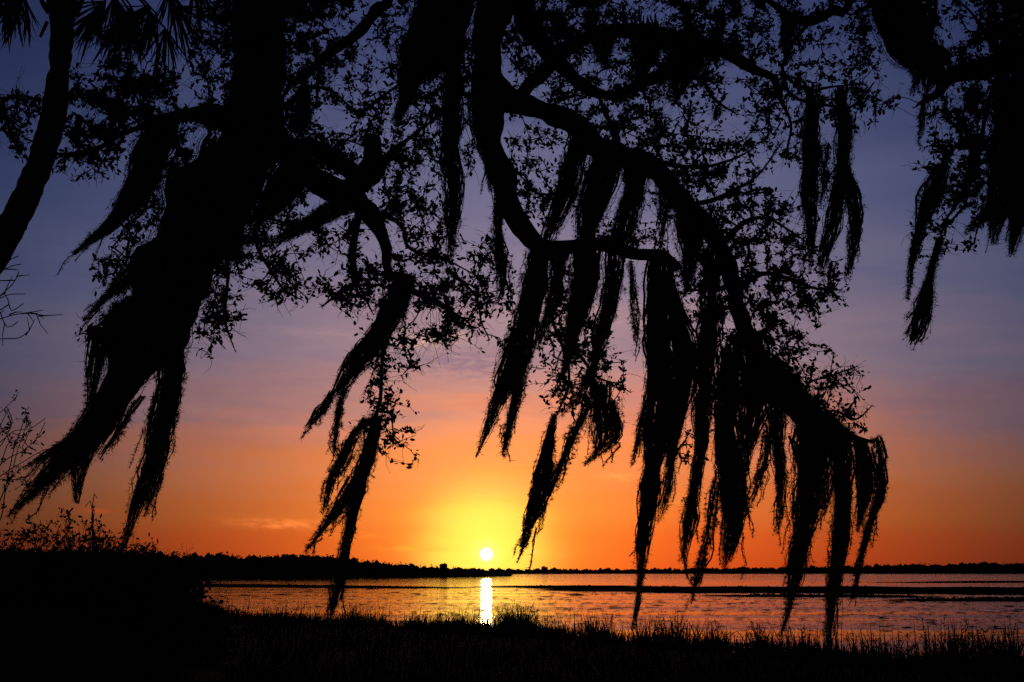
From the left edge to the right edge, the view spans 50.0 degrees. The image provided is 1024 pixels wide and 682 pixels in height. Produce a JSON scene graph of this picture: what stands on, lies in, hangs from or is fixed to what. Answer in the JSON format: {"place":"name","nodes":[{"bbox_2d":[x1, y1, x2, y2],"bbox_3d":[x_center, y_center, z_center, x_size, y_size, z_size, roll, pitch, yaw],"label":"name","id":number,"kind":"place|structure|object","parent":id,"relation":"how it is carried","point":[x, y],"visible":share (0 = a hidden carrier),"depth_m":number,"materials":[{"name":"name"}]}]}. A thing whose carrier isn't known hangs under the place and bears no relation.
{"place":"outdoors","nodes":[
{"label":"outdoors","id":0,"kind":"place"},
{"bbox_2d":[0,573,1023,681],"bbox_3d":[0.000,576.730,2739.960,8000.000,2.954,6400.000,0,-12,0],"label":"ground","id":1,"kind":"structure","parent":0,"point":[45,644],"depth_m":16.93,"materials":[{"name":"plant"}]},
{"bbox_2d":[0,529,34,608],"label":"bush","id":2,"kind":"object","parent":1,"relation":"on","point":[18,558],"visible":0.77,"depth_m":13.21,"materials":[{"name":"black plant"}]},
{"bbox_2d":[0,390,52,559],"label":"leafy sapling","id":3,"kind":"object","parent":1,"relation":"on","point":[9,479],"visible":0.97,"depth_m":10.02,"materials":[{"name":"black plant"}]},
{"bbox_2d":[0,256,62,345],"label":"bare sapling","id":4,"kind":"object","parent":1,"relation":"on","point":[28,313],"visible":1,"depth_m":11.49,"materials":[{"name":"black plant"}]},
{"bbox_2d":[4,515,70,607],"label":"bush","id":5,"kind":"object","parent":1,"relation":"on","point":[34,549],"visible":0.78,"depth_m":13.47,"materials":[{"name":"black plant"}]},
{"bbox_2d":[40,507,106,614],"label":"bush","id":6,"kind":"object","parent":1,"relation":"on","point":[61,571],"visible":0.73,"depth_m":13.79,"materials":[{"name":"black plant"}]},
{"bbox_2d":[60,514,114,611],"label":"bush","id":7,"kind":"object","parent":1,"relation":"on","point":[98,557],"visible":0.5,"depth_m":13.96,"materials":[{"name":"black plant"}]},
{"bbox_2d":[86,493,97,648],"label":"dead stalk","id":8,"kind":"object","parent":1,"relation":"on","point":[94,617],"visible":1,"depth_m":12.64,"materials":[{"name":"black plant"}]},
{"bbox_2d":[88,526,138,611],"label":"bush","id":9,"kind":"object","parent":1,"relation":"on","point":[117,550],"visible":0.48,"depth_m":14.11,"materials":[{"name":"black plant"}]},
{"bbox_2d":[0,0,231,273],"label":"palm tree","id":10,"kind":"object","parent":1,"relation":"on","point":[18,212],"visible":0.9,"depth_m":14.92,"materials":[{"name":"black plant"}]},
{"bbox_2d":[118,533,166,639],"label":"bush","id":11,"kind":"object","parent":1,"relation":"on","point":[142,549],"visible":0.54,"depth_m":14.38,"materials":[{"name":"black plant"}]},
{"bbox_2d":[169,547,203,681],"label":"weed plant","id":12,"kind":"object","parent":1,"relation":"on","point":[186,599],"visible":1,"depth_m":12.95,"materials":[{"name":"black plant"}]},
{"bbox_2d":[189,599,238,673],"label":"thicket","id":13,"kind":"object","parent":1,"relation":"on","point":[214,637],"visible":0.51,"depth_m":16.45,"materials":[{"name":"black plant"}]},
{"bbox_2d":[272,554,291,576],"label":"tree","id":14,"kind":"object","parent":1,"relation":"on","point":[280,562],"visible":1,"depth_m":332.81,"materials":[{"name":"plant"}]},
{"bbox_2d":[134,551,512,577],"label":"woodland","id":15,"kind":"object","parent":1,"relation":"on","point":[248,566],"visible":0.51,"depth_m":352.42,"materials":[{"name":"plant"}]},
{"bbox_2d":[327,602,394,625],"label":"reed clump","id":16,"kind":"object","parent":1,"relation":"on","point":[357,615],"visible":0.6,"depth_m":36.90,"materials":[{"name":"black plant"}]},
{"bbox_2d":[0,0,889,468],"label":"live oak","id":17,"kind":"object","parent":1,"relation":"on","point":[254,40],"visible":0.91,"depth_m":9.74,"materials":[{"name":"black plant"}]},
{"bbox_2d":[78,243,146,336],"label":"hanging moss","id":18,"kind":"object","parent":17,"relation":"hanging from","point":[116,287],"visible":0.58,"depth_m":8.73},
{"bbox_2d":[80,291,145,414],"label":"hanging moss","id":19,"kind":"object","parent":17,"relation":"hanging from","point":[98,354],"visible":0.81,"depth_m":8.53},
{"bbox_2d":[53,108,177,276],"bbox_3d":[-3.204,-1.215,9.050,0.972,1.461,0.362,0,-12,0],"label":"hanging moss","id":20,"kind":"object","parent":17,"relation":"hanging from","point":[143,155],"visible":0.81,"depth_m":9.01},
{"bbox_2d":[97,395,146,463],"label":"hanging moss","id":21,"kind":"object","parent":17,"relation":"hanging from","point":[124,422],"visible":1,"depth_m":8.43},
{"bbox_2d":[58,129,269,503],"bbox_3d":[-2.734,-0.234,8.717,1.502,3.061,0.917,0,-12,0],"label":"hanging moss","id":22,"kind":"object","parent":17,"relation":"hanging from","point":[195,206],"visible":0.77,"depth_m":8.66,"materials":[{"name":"plant"}]},
{"bbox_2d":[4,376,137,523],"bbox_3d":[-3.368,0.835,8.387,0.993,1.147,0.364,0,-12,0],"label":"hanging moss","id":23,"kind":"object","parent":22,"relation":"hanging from","point":[116,400],"visible":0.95,"depth_m":8.36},
{"bbox_2d":[14,399,118,489],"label":"hanging moss","id":24,"kind":"object","parent":23,"relation":"hanging from","point":[38,460],"visible":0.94,"depth_m":8.34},
{"bbox_2d":[117,240,216,553],"bbox_3d":[-2.701,0.393,8.653,0.667,2.543,0.318,0,-12,0],"label":"hanging moss","id":25,"kind":"object","parent":17,"relation":"hanging from","point":[173,365],"visible":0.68,"depth_m":8.57,"materials":[{"name":"plant"}]},
{"bbox_2d":[139,374,187,522],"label":"hanging moss","id":26,"kind":"object","parent":25,"relation":"hanging from","point":[161,460],"visible":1,"depth_m":8.50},
{"bbox_2d":[204,85,288,311],"bbox_3d":[-2.374,-1.198,9.222,0.985,2.009,0.629,0,-12,0],"label":"hanging moss","id":27,"kind":"object","parent":17,"relation":"hanging from","point":[262,142],"visible":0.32,"depth_m":9.19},
{"bbox_2d":[239,140,320,250],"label":"hanging moss","id":28,"kind":"object","parent":17,"relation":"hanging from","point":[291,162],"visible":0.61,"depth_m":9.30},
{"bbox_2d":[289,86,315,136],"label":"hanging moss","id":29,"kind":"object","parent":17,"relation":"hanging from","point":[309,114],"visible":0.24,"depth_m":10.98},
{"bbox_2d":[253,182,372,252],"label":"hanging moss","id":30,"kind":"object","parent":17,"relation":"hanging from","point":[345,201],"visible":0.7,"depth_m":9.38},
{"bbox_2d":[317,415,367,514],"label":"hanging moss","id":31,"kind":"object","parent":17,"relation":"hanging from","point":[347,445],"visible":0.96,"depth_m":9.06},
{"bbox_2d":[321,411,384,633],"bbox_3d":[-1.293,1.461,9.047,0.510,1.835,0.249,0,-12,0],"label":"hanging moss","id":32,"kind":"object","parent":17,"relation":"hanging from","point":[367,460],"visible":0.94,"depth_m":9.02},
{"bbox_2d":[303,469,359,573],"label":"hanging moss","id":33,"kind":"object","parent":32,"relation":"hanging from","point":[341,504],"visible":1,"depth_m":8.97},
{"bbox_2d":[331,273,420,401],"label":"hanging moss","id":34,"kind":"object","parent":17,"relation":"hanging from","point":[353,366],"visible":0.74,"depth_m":9.27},
{"bbox_2d":[299,388,336,439],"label":"hanging moss","id":35,"kind":"object","parent":34,"relation":"hanging from","point":[323,407],"visible":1,"depth_m":9.11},
{"bbox_2d":[325,375,351,470],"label":"hanging moss","id":36,"kind":"object","parent":34,"relation":"hanging from","point":[338,412],"visible":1,"depth_m":9.10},
{"bbox_2d":[388,32,415,143],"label":"hanging moss","id":37,"kind":"object","parent":17,"relation":"hanging from","point":[399,104],"visible":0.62,"depth_m":10.63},
{"bbox_2d":[390,0,473,126],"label":"hanging moss","id":38,"kind":"object","parent":17,"relation":"hanging from","point":[432,16],"visible":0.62,"depth_m":10.72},
{"bbox_2d":[435,43,466,259],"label":"hanging moss","id":39,"kind":"object","parent":17,"relation":"hanging from","point":[452,197],"visible":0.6,"depth_m":10.33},
{"bbox_2d":[426,0,475,90],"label":"hanging moss","id":40,"kind":"object","parent":17,"relation":"hanging from","point":[467,16],"visible":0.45,"depth_m":10.84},
{"bbox_2d":[465,28,498,194],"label":"hanging moss","id":41,"kind":"object","parent":17,"relation":"attached to","point":[485,75],"visible":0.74,"depth_m":10.60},
{"bbox_2d":[482,135,513,307],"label":"hanging moss","id":42,"kind":"object","parent":17,"relation":"hanging from","point":[498,222],"visible":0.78,"depth_m":10.34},
{"bbox_2d":[497,336,535,461],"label":"hanging moss","id":43,"kind":"object","parent":17,"relation":"hanging from","point":[515,404],"visible":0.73,"depth_m":9.85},
{"bbox_2d":[474,237,560,458],"bbox_3d":[0.051,0.049,9.924,0.810,2.042,0.405,0,-12,0],"label":"hanging moss","id":44,"kind":"object","parent":17,"relation":"hanging from","point":[537,259],"visible":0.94,"depth_m":9.91,"materials":[{"name":"plant"}]},
{"bbox_2d":[512,410,559,574],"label":"hanging moss","id":45,"kind":"object","parent":17,"relation":"hanging from","point":[544,468],"visible":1,"depth_m":9.55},
{"bbox_2d":[532,245,571,350],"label":"hanging moss","id":46,"kind":"object","parent":17,"relation":"hanging from","point":[544,324],"visible":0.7,"depth_m":10.07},
{"bbox_2d":[532,400,592,537],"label":"hanging moss","id":47,"kind":"object","parent":17,"relation":"hanging from","point":[572,438],"visible":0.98,"depth_m":9.63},
{"bbox_2d":[540,128,589,239],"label":"hanging moss","id":48,"kind":"object","parent":17,"relation":"hanging from","point":[571,162],"visible":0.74,"depth_m":10.37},
{"bbox_2d":[553,243,603,391],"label":"hanging moss","id":49,"kind":"object","parent":17,"relation":"hanging from","point":[585,263],"visible":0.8,"depth_m":10.00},
{"bbox_2d":[559,248,628,417],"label":"hanging moss","id":50,"kind":"object","parent":17,"relation":"hanging from","point":[611,291],"visible":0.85,"depth_m":9.95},
{"bbox_2d":[571,140,627,238],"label":"hanging moss","id":51,"kind":"object","parent":17,"relation":"hanging from","point":[601,176],"visible":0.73,"depth_m":10.29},
{"bbox_2d":[584,22,617,66],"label":"hanging moss","id":52,"kind":"object","parent":17,"relation":"hanging from","point":[600,49],"visible":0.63,"depth_m":10.99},
{"bbox_2d":[581,377,621,467],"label":"hanging moss","id":53,"kind":"object","parent":17,"relation":"hanging from","point":[601,426],"visible":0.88,"depth_m":9.68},
{"bbox_2d":[601,398,625,466],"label":"hanging moss","id":54,"kind":"object","parent":17,"relation":"hanging from","point":[617,424],"visible":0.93,"depth_m":9.67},
{"bbox_2d":[609,143,658,267],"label":"hanging moss","id":55,"kind":"object","parent":17,"relation":"hanging from","point":[633,181],"visible":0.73,"depth_m":10.24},
{"bbox_2d":[626,259,642,360],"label":"hanging moss","id":56,"kind":"object","parent":17,"relation":"hanging from","point":[633,298],"visible":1,"depth_m":10.02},
{"bbox_2d":[623,13,666,99],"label":"hanging moss","id":57,"kind":"object","parent":17,"relation":"hanging from","point":[645,42],"visible":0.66,"depth_m":10.97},
{"bbox_2d":[628,247,677,630],"bbox_3d":[1.269,0.808,9.704,0.603,3.402,0.416,0,-12,0],"label":"hanging moss","id":58,"kind":"object","parent":17,"relation":"hanging from","point":[657,386],"visible":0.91,"depth_m":9.68,"materials":[{"name":"plant"}]},
{"bbox_2d":[630,394,655,467],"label":"hanging moss","id":59,"kind":"object","parent":58,"relation":"hanging from","point":[640,429],"visible":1,"depth_m":9.63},
{"bbox_2d":[652,173,671,250],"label":"hanging moss","id":60,"kind":"object","parent":17,"relation":"hanging from","point":[661,200],"visible":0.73,"depth_m":10.23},
{"bbox_2d":[652,274,699,523],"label":"hanging moss","id":61,"kind":"object","parent":17,"relation":"hanging from","point":[682,355],"visible":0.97,"depth_m":9.66,"materials":[{"name":"plant"}]},
{"bbox_2d":[663,25,710,102],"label":"hanging moss","id":62,"kind":"object","parent":17,"relation":"hanging from","point":[689,60],"visible":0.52,"depth_m":10.86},
{"bbox_2d":[668,195,708,300],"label":"hanging moss","id":63,"kind":"object","parent":17,"relation":"hanging from","point":[683,219],"visible":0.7,"depth_m":9.96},
{"bbox_2d":[676,301,723,580],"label":"hanging moss","id":64,"kind":"object","parent":17,"relation":"hanging from","point":[707,364],"visible":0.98,"depth_m":9.53,"materials":[{"name":"plant"}]},
{"bbox_2d":[693,241,725,363],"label":"hanging moss","id":65,"kind":"object","parent":17,"relation":"hanging from","point":[716,276],"visible":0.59,"depth_m":9.82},
{"bbox_2d":[706,342,749,574],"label":"hanging moss","id":66,"kind":"object","parent":17,"relation":"hanging from","point":[725,402],"visible":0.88,"depth_m":9.44,"materials":[{"name":"plant"}]},
{"bbox_2d":[679,470,719,627],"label":"hanging moss","id":67,"kind":"object","parent":66,"relation":"hanging from","point":[701,564],"visible":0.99,"depth_m":9.35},
{"bbox_2d":[719,442,754,579],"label":"hanging moss","id":68,"kind":"object","parent":66,"relation":"hanging from","point":[740,514],"visible":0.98,"depth_m":9.28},
{"bbox_2d":[732,327,773,498],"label":"hanging moss","id":69,"kind":"object","parent":17,"relation":"hanging from","point":[748,430],"visible":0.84,"depth_m":9.43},
{"bbox_2d":[744,425,773,514],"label":"hanging moss","id":70,"kind":"object","parent":69,"relation":"hanging from","point":[767,451],"visible":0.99,"depth_m":9.31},
{"bbox_2d":[764,379,791,546],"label":"hanging moss","id":71,"kind":"object","parent":17,"relation":"hanging from","point":[777,424],"visible":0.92,"depth_m":9.36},
{"bbox_2d":[776,6,805,51],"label":"hanging moss","id":72,"kind":"object","parent":17,"relation":"hanging from","point":[794,26],"visible":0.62,"depth_m":10.94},
{"bbox_2d":[777,404,831,636],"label":"hanging moss","id":73,"kind":"object","parent":17,"relation":"hanging from","point":[806,510],"visible":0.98,"depth_m":9.21,"materials":[{"name":"plant"}]},
{"bbox_2d":[796,88,822,271],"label":"hanging moss","id":74,"kind":"object","parent":17,"relation":"hanging from","point":[809,170],"visible":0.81,"depth_m":10.52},
{"bbox_2d":[765,350,858,462],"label":"branch","id":75,"kind":"object","parent":17,"relation":"hanging from","point":[802,395],"visible":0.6,"depth_m":9.40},
{"bbox_2d":[812,138,833,209],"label":"hanging moss","id":76,"kind":"object","parent":17,"relation":"hanging from","point":[826,152],"visible":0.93,"depth_m":10.55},
{"bbox_2d":[814,418,839,532],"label":"hanging moss","id":77,"kind":"object","parent":17,"relation":"hanging from","point":[826,496],"visible":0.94,"depth_m":9.25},
{"bbox_2d":[811,84,856,279],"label":"hanging moss","id":78,"kind":"object","parent":17,"relation":"hanging from","point":[837,198],"visible":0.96,"depth_m":10.45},
{"bbox_2d":[819,424,859,666],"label":"hanging moss","id":79,"kind":"object","parent":17,"relation":"hanging from","point":[841,539],"visible":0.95,"depth_m":9.18,"materials":[{"name":"plant"}]},
{"bbox_2d":[839,166,865,280],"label":"hanging moss","id":80,"kind":"object","parent":17,"relation":"hanging from","point":[855,221],"visible":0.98,"depth_m":10.37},
{"bbox_2d":[850,438,877,539],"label":"hanging moss","id":81,"kind":"object","parent":17,"relation":"hanging from","point":[864,480],"visible":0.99,"depth_m":9.26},
{"bbox_2d":[848,433,889,605],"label":"hanging moss","id":82,"kind":"object","parent":17,"relation":"hanging from","point":[881,466],"visible":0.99,"depth_m":9.24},
{"bbox_2d":[436,609,486,628],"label":"reed clump","id":83,"kind":"object","parent":1,"relation":"on","point":[461,619],"visible":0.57,"depth_m":33.96,"materials":[{"name":"black plant"}]},
{"bbox_2d":[480,600,554,633],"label":"reed clump","id":84,"kind":"object","parent":1,"relation":"on","point":[507,620],"visible":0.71,"depth_m":31.98,"materials":[{"name":"black plant"}]},
{"bbox_2d":[558,607,622,639],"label":"reed clump","id":85,"kind":"object","parent":1,"relation":"on","point":[590,627],"visible":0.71,"depth_m":29.35,"materials":[{"name":"black plant"}]},
{"bbox_2d":[625,609,730,648],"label":"reed clump","id":86,"kind":"object","parent":1,"relation":"on","point":[675,634],"visible":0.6,"depth_m":26.38,"materials":[{"name":"black plant"}]},
{"bbox_2d":[693,620,739,650],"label":"reed clump","id":87,"kind":"object","parent":1,"relation":"on","point":[710,638],"visible":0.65,"depth_m":25.18,"materials":[{"name":"black plant"}]},
{"bbox_2d":[478,561,1023,573],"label":"treeline","id":88,"kind":"object","parent":1,"relation":"on","point":[962,567],"visible":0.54,"depth_m":960.30,"materials":[{"name":"plant"}]},
{"bbox_2d":[735,620,794,655],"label":"reed clump","id":89,"kind":"object","parent":1,"relation":"on","point":[759,638],"visible":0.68,"depth_m":23.93,"materials":[{"name":"black plant"}]},
{"bbox_2d":[782,622,833,658],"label":"reed clump","id":90,"kind":"object","parent":1,"relation":"on","point":[802,641],"visible":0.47,"depth_m":22.84,"materials":[{"name":"black plant"}]},
{"bbox_2d":[819,631,928,664],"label":"reed clump","id":91,"kind":"object","parent":1,"relation":"on","point":[879,651],"visible":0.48,"depth_m":21.46,"materials":[{"name":"black plant"}]},
{"bbox_2d":[867,0,1023,263],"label":"live oak","id":92,"kind":"object","parent":1,"relation":"on","point":[1008,50],"visible":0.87,"depth_m":8.90,"materials":[{"name":"black plant"}]},
{"bbox_2d":[861,0,939,79],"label":"hanging moss","id":93,"kind":"object","parent":92,"relation":"hanging from","point":[900,53],"visible":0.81,"depth_m":9.20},
{"bbox_2d":[905,58,924,97],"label":"hanging moss","id":94,"kind":"object","parent":92,"relation":"hanging from","point":[916,76],"visible":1,"depth_m":9.13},
{"bbox_2d":[914,93,930,147],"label":"hanging moss","id":95,"kind":"object","parent":92,"relation":"hanging from","point":[921,110],"visible":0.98,"depth_m":9.05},
{"bbox_2d":[901,235,950,349],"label":"hanging moss","id":96,"kind":"object","parent":92,"relation":"hanging from","point":[921,314],"visible":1,"depth_m":8.63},
{"bbox_2d":[900,162,953,301],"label":"hanging moss","id":97,"kind":"object","parent":92,"relation":"hanging from","point":[936,182],"visible":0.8,"depth_m":8.82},
{"bbox_2d":[917,38,948,110],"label":"hanging moss","id":98,"kind":"object","parent":92,"relation":"hanging from","point":[929,77],"visible":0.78,"depth_m":9.17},
{"bbox_2d":[962,194,1006,236],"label":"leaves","id":99,"kind":"object","parent":92,"relation":"hanging from","point":[989,211],"visible":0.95,"depth_m":8.76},
{"bbox_2d":[975,66,1023,252],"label":"hanging moss","id":100,"kind":"object","parent":92,"relation":"hanging from","point":[1004,156],"visible":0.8,"depth_m":8.89,"materials":[{"name":"plant"}]},
{"bbox_2d":[1000,62,1023,257],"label":"hanging moss","id":101,"kind":"object","parent":92,"relation":"hanging from","point":[1015,226],"visible":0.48,"depth_m":8.86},
{"bbox_2d":[893,614,1005,668],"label":"reed clump","id":102,"kind":"object","parent":1,"relation":"on","point":[950,650],"visible":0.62,"depth_m":20.88,"materials":[{"name":"black plant"}]},
{"bbox_2d":[939,613,1023,668],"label":"reed clump","id":103,"kind":"object","parent":1,"relation":"on","point":[996,651],"visible":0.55,"depth_m":20.60,"materials":[{"name":"black plant"}]},
{"bbox_2d":[0,0,1023,570],"label":"sky","id":104,"kind":"structure","parent":0,"point":[240,479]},
{"bbox_2d":[197,574,1023,654],"bbox_3d":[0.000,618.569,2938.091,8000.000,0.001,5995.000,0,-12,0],"label":"water","id":105,"kind":"structure","parent":0,"point":[463,597],"depth_m":72.15,"materials":[{"name":"orange liquid"}]},
{"bbox_2d":[202,583,471,587],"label":"weed bed","id":106,"kind":"object","parent":105,"relation":"on","point":[281,585],"visible":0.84,"depth_m":143.63,"materials":[{"name":"plant"}]},
{"bbox_2d":[471,584,629,586],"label":"weed bed","id":107,"kind":"object","parent":105,"relation":"on","point":[578,585],"visible":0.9,"depth_m":144.45,"materials":[{"name":"plant"}]},
{"bbox_2d":[197,588,1023,656],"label":"floating weed","id":108,"kind":"object","parent":105,"relation":"on","point":[1016,610],"visible":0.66,"depth_m":57.01,"materials":[{"name":"plant"}]},
{"bbox_2d":[517,585,1023,594],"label":"weed bed","id":109,"kind":"object","parent":105,"relation":"on","point":[995,590],"visible":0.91,"depth_m":116.92,"materials":[{"name":"plant"}]},
{"bbox_2d":[699,593,941,597],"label":"weed bed","id":110,"kind":"object","parent":105,"relation":"on","point":[824,595],"visible":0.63,"depth_m":88.97,"materials":[{"name":"plant"}]},
{"bbox_2d":[885,596,1023,600],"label":"weed bed","id":111,"kind":"object","parent":105,"relation":"on","point":[989,598],"visible":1,"depth_m":76.95,"materials":[{"name":"plant"}]},
{"bbox_2d":[885,581,1023,582],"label":"weed bed","id":112,"kind":"object","parent":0,"point":[963,582],"visible":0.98,"depth_m":197.07,"materials":[{"name":"plant"}]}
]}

